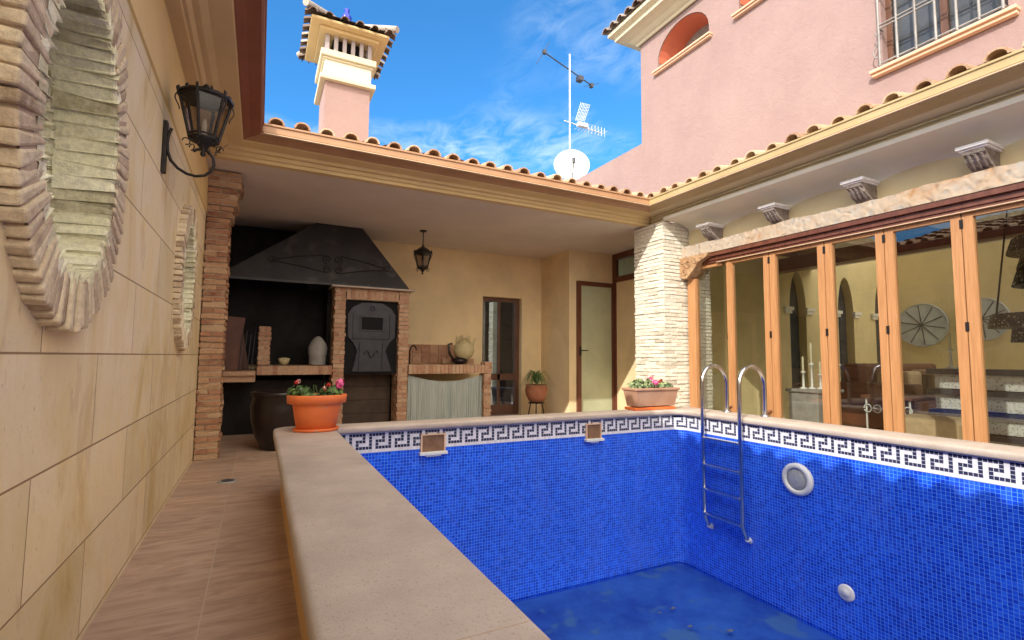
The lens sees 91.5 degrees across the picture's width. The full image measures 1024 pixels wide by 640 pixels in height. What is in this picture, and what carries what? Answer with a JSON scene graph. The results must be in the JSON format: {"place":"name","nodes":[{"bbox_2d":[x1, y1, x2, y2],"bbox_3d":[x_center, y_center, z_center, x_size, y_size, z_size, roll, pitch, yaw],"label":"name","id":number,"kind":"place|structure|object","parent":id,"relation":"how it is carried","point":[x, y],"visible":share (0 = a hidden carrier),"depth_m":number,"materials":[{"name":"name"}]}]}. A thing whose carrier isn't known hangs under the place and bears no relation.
{"place":"outdoors","nodes":[
{"label":"outdoors","id":0,"kind":"place"},
{"bbox_2d":[80,414,527,639],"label":"patio floor","id":1,"kind":"structure","parent":0,"point":[210,560],"depth_m":2.48,"materials":[{"name":"tile"}]},
{"bbox_2d":[0,0,266,639],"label":"stone wall","id":2,"kind":"structure","parent":1,"relation":"on","point":[103,219],"depth_m":1.81,"materials":[{"name":"stone"}]},
{"bbox_2d":[0,0,129,332],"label":"round window","id":3,"kind":"structure","parent":2,"relation":"in","point":[64,155],"depth_m":1.64,"materials":[{"name":"stone"}]},
{"bbox_2d":[172,204,197,350],"bbox_3d":[-2.712,-0.334,3.700,0.563,1.119,0.881,3,-5,-27],"label":"round window","id":4,"kind":"structure","parent":2,"relation":"in","point":[186,250],"depth_m":3.63,"materials":[{"name":"stone"}]},
{"bbox_2d":[160,81,234,177],"bbox_3d":[-1.839,-1.125,2.971,0.325,0.578,0.285,0,-4,12],"label":"wall lantern","id":5,"kind":"object","parent":2,"relation":"attached to","point":[206,97],"depth_m":2.93,"materials":[{"name":"metal"}]},
{"bbox_2d":[193,169,243,460],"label":"brick pillar","id":6,"kind":"structure","parent":1,"relation":"on","point":[225,195],"depth_m":5.09,"materials":[{"name":"brown brick"}]},
{"bbox_2d":[217,479,237,483],"bbox_3d":[-2.369,1.340,4.152,0.150,0.009,0.150,3,-5,-27],"label":"floor drain","id":7,"kind":"object","parent":1,"relation":"on","point":[225,481],"visible":1,"depth_m":4.13,"materials":[{"name":"grey metal"}]},
{"bbox_2d":[250,389,294,450],"bbox_3d":[-2.638,1.130,5.660,0.616,0.650,0.616,3,-5,-27],"label":"dark jar","id":8,"kind":"object","parent":1,"relation":"on","point":[271,410],"visible":0.56,"depth_m":5.41,"materials":[{"name":"ceramic"}]},
{"bbox_2d":[221,223,414,435],"bbox_3d":[-2.613,0.067,6.825,2.573,2.943,1.916,3,-5,-27],"label":"barbecue","id":9,"kind":"object","parent":1,"relation":"on","point":[284,285],"visible":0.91,"depth_m":7.24,"materials":[{"name":"metal"}]},
{"bbox_2d":[223,316,255,369],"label":"cutting boards","id":10,"kind":"object","parent":9,"relation":"on","point":[235,354],"visible":0.84,"depth_m":6.54,"materials":[{"name":"brown wood"}]},
{"bbox_2d":[278,357,289,364],"bbox_3d":[-3.113,0.560,6.808,0.150,0.100,0.150,3,-5,-27],"label":"bowl","id":11,"kind":"object","parent":9,"relation":"on","point":[283,361],"visible":1,"depth_m":6.76,"materials":[{"name":"ceramic"}]},
{"bbox_2d":[308,336,326,364],"bbox_3d":[-2.751,0.431,7.057,0.260,0.400,0.256,3,-5,-27],"label":"grey jar","id":12,"kind":"object","parent":9,"relation":"on","point":[317,350],"visible":1,"depth_m":6.96,"materials":[{"name":"ceramic"}]},
{"bbox_2d":[193,117,651,458],"bbox_3d":[-0.842,-0.448,8.376,7.800,4.232,5.588,3,-5,-27],"label":"porch","id":13,"kind":"object","parent":1,"relation":"on","point":[551,257],"visible":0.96,"depth_m":7.81,"materials":[{"name":"beige paint"}]},
{"bbox_2d":[296,0,398,141],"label":"chimney","id":14,"kind":"object","parent":13,"relation":"on","point":[345,53],"visible":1,"depth_m":7.45,"materials":[{"name":"paint"}]},
{"bbox_2d":[413,230,431,274],"bbox_3d":[-1.340,-1.018,7.505,0.300,0.670,0.305,3,-5,-27],"label":"hanging lantern","id":15,"kind":"object","parent":13,"relation":"hanging from","point":[422,251],"visible":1,"depth_m":7.45,"materials":[{"name":"metal"}]},
{"bbox_2d":[482,297,518,414],"bbox_3d":[-0.240,0.664,9.220,0.795,2.150,0.070,3,-5,-27],"label":"door","id":16,"kind":"structure","parent":13,"relation":"in","point":[497,409],"depth_m":9.27,"materials":[{"name":"brown wood"}]},
{"bbox_2d":[537,43,606,149],"bbox_3d":[1.457,-4.304,12.328,2.306,4.650,0.488,4,-5,-38],"label":"tv antenna","id":17,"kind":"object","parent":13,"relation":"on","point":[579,78],"visible":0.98,"depth_m":12.44,"materials":[{"name":"white metal"}]},
{"bbox_2d":[554,149,589,178],"bbox_3d":[1.403,-3.425,11.896,0.661,1.441,0.666,-3,-6,42],"label":"satellite dish","id":18,"kind":"object","parent":17,"relation":"attached to","point":[571,163],"visible":0.91,"depth_m":12.02,"materials":[{"name":"white paint"}]},
{"bbox_2d":[576,281,614,411],"bbox_3d":[1.508,0.523,8.823,0.825,2.400,0.134,3,-5,-27],"label":"door","id":19,"kind":"structure","parent":13,"relation":"in","point":[595,353],"depth_m":8.83,"materials":[{"name":"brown wood"}]},
{"bbox_2d":[612,249,634,409],"bbox_3d":[2.223,0.223,8.361,0.076,2.940,1.600,3,-5,-27],"label":"window frame","id":20,"kind":"structure","parent":13,"relation":"in","point":[616,278],"depth_m":8.99,"materials":[{"name":"brown wood"}]},
{"bbox_2d":[407,344,491,416],"bbox_3d":[-1.129,1.018,8.058,1.356,1.255,0.941,3,-5,-27],"label":"sink counter","id":21,"kind":"object","parent":1,"relation":"on","point":[421,353],"visible":0.82,"depth_m":7.93,"materials":[{"name":"brick"}]},
{"bbox_2d":[407,375,481,420],"bbox_3d":[-1.011,1.210,7.660,1.200,0.735,0.084,3,-5,-27],"label":"curtain","id":22,"kind":"object","parent":21,"relation":"hanging from","point":[428,399],"visible":0.88,"depth_m":7.65,"materials":[{"name":"fabric"}]},
{"bbox_2d":[447,335,475,363],"bbox_3d":[-0.788,0.479,8.092,0.411,0.478,0.394,-1,-4,15],"label":"wicker-covered jug","id":23,"kind":"object","parent":21,"relation":"on","point":[463,350],"visible":0.99,"depth_m":7.98,"materials":[{"name":"wicker"}]},
{"bbox_2d":[519,370,552,413],"bbox_3d":[0.424,1.283,8.613,0.661,0.838,0.645,3,-5,-27],"label":"potted plant","id":24,"kind":"object","parent":1,"relation":"on","point":[536,393],"visible":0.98,"depth_m":8.49,"materials":[{"name":"green plant"}]},
{"bbox_2d":[273,407,1023,639],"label":"swimming pool","id":25,"kind":"structure","parent":1,"relation":"in","point":[590,525],"depth_m":4.04,"materials":[{"name":"blue tile"}]},
{"bbox_2d":[284,379,346,432],"bbox_3d":[-1.454,0.625,3.690,0.441,0.379,0.302,3,-5,-27],"label":"flower planter","id":26,"kind":"object","parent":25,"relation":"on","point":[313,411],"visible":1,"depth_m":3.60,"materials":[{"name":"ceramic"}]},
{"bbox_2d":[621,375,679,410],"bbox_3d":[1.513,0.785,5.442,0.626,0.368,0.250,3,-5,-27],"label":"flower planter","id":27,"kind":"object","parent":25,"relation":"on","point":[648,393],"visible":1,"depth_m":5.35,"materials":[{"name":"pink ceramic"}]},
{"bbox_2d":[658,607,732,631],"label":"silt patches","id":28,"kind":"object","parent":25,"relation":"in","point":[730,630],"visible":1,"depth_m":4.00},
{"bbox_2d":[700,364,769,543],"bbox_3d":[2.190,1.263,4.911,0.430,1.655,0.530,3,-5,-27],"label":"pool ladder","id":29,"kind":"object","parent":25,"relation":"attached to","point":[740,497],"visible":1,"depth_m":4.81,"materials":[{"name":"metal"}]},
{"bbox_2d":[782,463,813,495],"bbox_3d":[2.409,1.349,4.218,0.035,0.270,0.270,3,-5,-27],"label":"pool light","id":30,"kind":"object","parent":25,"relation":"attached to","point":[797,479],"visible":1,"depth_m":4.20,"materials":[{"name":"white plastic"}]},
{"bbox_2d":[838,584,854,601],"bbox_3d":[2.572,2.104,3.843,0.020,0.124,0.124,3,-5,-27],"label":"water inlet","id":31,"kind":"object","parent":25,"relation":"attached to","point":[846,592],"visible":1,"depth_m":3.83,"materials":[{"name":"white plastic"}]},
{"bbox_2d":[634,221,712,409],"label":"white brick pillar","id":32,"kind":"structure","parent":1,"relation":"on","point":[661,320],"depth_m":6.92,"materials":[{"name":"white brick"}]},
{"bbox_2d":[264,0,641,179],"label":"sky","id":33,"kind":"structure","parent":0,"point":[464,78],"materials":[{"name":"blue"}]},
{"label":"ground","id":34,"kind":"structure","parent":0,"visible":0},
{"bbox_2d":[488,302,496,404],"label":"brick column","id":35,"kind":"structure","parent":34,"relation":"on","point":[492,350],"depth_m":10.43,"materials":[{"name":"white brick"}]},
{"bbox_2d":[482,301,513,401],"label":"back yard wall","id":36,"kind":"structure","parent":34,"relation":"on","point":[506,334],"depth_m":11.78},
{"bbox_2d":[491,387,512,404],"bbox_3d":[-0.193,1.568,9.905,0.470,0.450,0.470,3,-5,-27],"label":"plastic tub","id":37,"kind":"object","parent":34,"relation":"on","point":[506,393],"visible":0.63,"depth_m":9.75,"materials":[{"name":"black plastic"}]},
{"bbox_2d":[647,42,1023,442],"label":"glazed wing","id":38,"kind":"structure","parent":34,"relation":"on","point":[839,241],"depth_m":5.32,"materials":[{"name":"beige paint"}]},
{"bbox_2d":[687,260,734,411],"bbox_3d":[2.621,0.394,6.545,0.080,2.275,0.710,3,-5,-27],"label":"glass door","id":39,"kind":"structure","parent":38,"relation":"in","point":[693,284],"depth_m":6.73,"materials":[{"name":"brown wood"}]},
{"bbox_2d":[725,252,773,416],"bbox_3d":[2.878,0.357,6.030,0.068,2.275,0.598,3,-5,-27],"label":"glass door","id":40,"kind":"structure","parent":38,"relation":"in","point":[766,275],"depth_m":5.85,"materials":[{"name":"brown wood"}]},
{"bbox_2d":[767,241,830,423],"bbox_3d":[3.156,0.319,5.483,0.068,2.275,0.648,3,-5,-27],"label":"glass door","id":41,"kind":"structure","parent":38,"relation":"in","point":[775,333],"depth_m":5.64,"materials":[{"name":"brown wood"}]},
{"bbox_2d":[576,0,1023,222],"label":"pink house","id":42,"kind":"structure","parent":38,"relation":"on","point":[724,82],"depth_m":6.78,"materials":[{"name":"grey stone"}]},
{"bbox_2d":[652,13,712,75],"bbox_3d":[2.980,-4.631,8.308,0.585,0.675,1.250,3,-5,-27],"label":"arched window","id":43,"kind":"structure","parent":42,"relation":"in","point":[692,31],"depth_m":8.47,"materials":[{"name":"orange paint"}]},
{"bbox_2d":[731,0,762,19],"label":"arched window","id":44,"kind":"structure","parent":42,"relation":"in","point":[748,4],"depth_m":7.09,"materials":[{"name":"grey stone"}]},
{"bbox_2d":[869,0,1020,78],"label":"barred window","id":45,"kind":"structure","parent":42,"relation":"in","point":[916,29],"depth_m":5.15,"materials":[{"name":"white metal"}]},
{"bbox_2d":[785,388,843,422],"bbox_3d":[4.073,1.254,6.699,0.560,0.654,0.460,3,-5,-27],"label":"pedestal","id":46,"kind":"object","parent":38,"relation":"on","point":[805,404],"visible":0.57,"depth_m":6.56,"materials":[{"name":"grey stone"}]},
{"bbox_2d":[800,342,821,388],"bbox_3d":[4.083,0.608,6.705,0.424,0.635,0.100,0,-4,7],"label":"candlestick","id":47,"kind":"object","parent":46,"relation":"on","point":[811,364],"visible":0.69,"depth_m":6.69,"materials":[{"name":"white metal"}]},
{"bbox_2d":[822,229,893,431],"bbox_3d":[3.428,0.281,4.947,0.068,2.275,0.573,3,-5,-27],"label":"glass door","id":48,"kind":"structure","parent":38,"relation":"in","point":[828,248],"depth_m":5.06,"materials":[{"name":"brown wood"}]},
{"bbox_2d":[840,363,936,429],"bbox_3d":[6.517,1.173,7.918,2.750,0.950,1.050,3,-5,-27],"label":"sofa","id":49,"kind":"object","parent":38,"relation":"on","point":[859,379],"visible":0.33,"depth_m":7.56,"materials":[{"name":"brown leather"}]},
{"bbox_2d":[860,394,935,428],"bbox_3d":[5.192,1.291,6.590,0.900,0.585,0.600,3,-5,-27],"label":"iron table","id":50,"kind":"object","parent":38,"relation":"on","point":[913,397],"visible":0.43,"depth_m":6.50,"materials":[{"name":"metal"}]},
{"bbox_2d":[911,370,933,394],"bbox_3d":[7.425,1.214,7.392,0.800,0.895,2.200,3,-5,-27],"label":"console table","id":51,"kind":"object","parent":38,"relation":"on","point":[923,372],"visible":0.19,"depth_m":8.12,"materials":[{"name":"brown wood"}]},
{"bbox_2d":[900,304,948,346],"bbox_3d":[8.310,0.103,10.111,0.045,0.882,0.882,3,-5,-27],"label":"wall plate","id":52,"kind":"object","parent":38,"relation":"attached to","point":[924,325],"depth_m":10.07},
{"bbox_2d":[882,214,974,440],"bbox_3d":[3.689,0.244,4.433,0.068,2.275,0.598,3,-5,-27],"label":"glass door","id":53,"kind":"structure","parent":38,"relation":"in","point":[889,237],"depth_m":4.42,"materials":[{"name":"brown wood"}]},
{"bbox_2d":[905,413,962,439],"bbox_3d":[4.738,1.298,5.601,0.600,0.414,0.650,3,-5,-27],"label":"pouf","id":54,"kind":"object","parent":38,"relation":"on","point":[936,425],"visible":0.26,"depth_m":5.39,"materials":[{"name":"beige fabric"}]},
{"bbox_2d":[926,368,1023,446],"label":"hearth steps","id":55,"kind":"structure","parent":38,"relation":"in","point":[1005,394],"depth_m":5.50,"materials":[{"name":"grey stone"}]},
{"bbox_2d":[946,333,958,368],"bbox_3d":[5.381,0.339,5.990,0.316,0.495,0.100,0,-4,7],"label":"candlestick","id":56,"kind":"object","parent":55,"relation":"on","point":[950,350],"visible":0.36,"depth_m":5.99,"materials":[{"name":"white metal"}]},
{"bbox_2d":[955,298,1009,340],"bbox_3d":[8.739,-0.016,9.271,0.045,0.798,0.798,3,-5,-27],"label":"wall plate","id":57,"kind":"object","parent":38,"relation":"attached to","point":[988,305],"depth_m":9.16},
{"bbox_2d":[959,201,1023,442],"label":"glass door","id":58,"kind":"structure","parent":38,"relation":"in","point":[974,325],"depth_m":4.12,"materials":[{"name":"brown wood"}]},
{"bbox_2d":[987,211,1023,342],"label":"pendant lamp","id":59,"kind":"object","parent":38,"relation":"hanging from","point":[1014,321],"visible":0.94,"depth_m":5.72,"materials":[{"name":"metal"}]},
{"bbox_2d":[1005,234,1023,288],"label":"pendant lamp","id":60,"kind":"object","parent":38,"relation":"hanging from","point":[1015,248],"visible":1,"depth_m":5.10,"materials":[{"name":"metal"}]}
]}

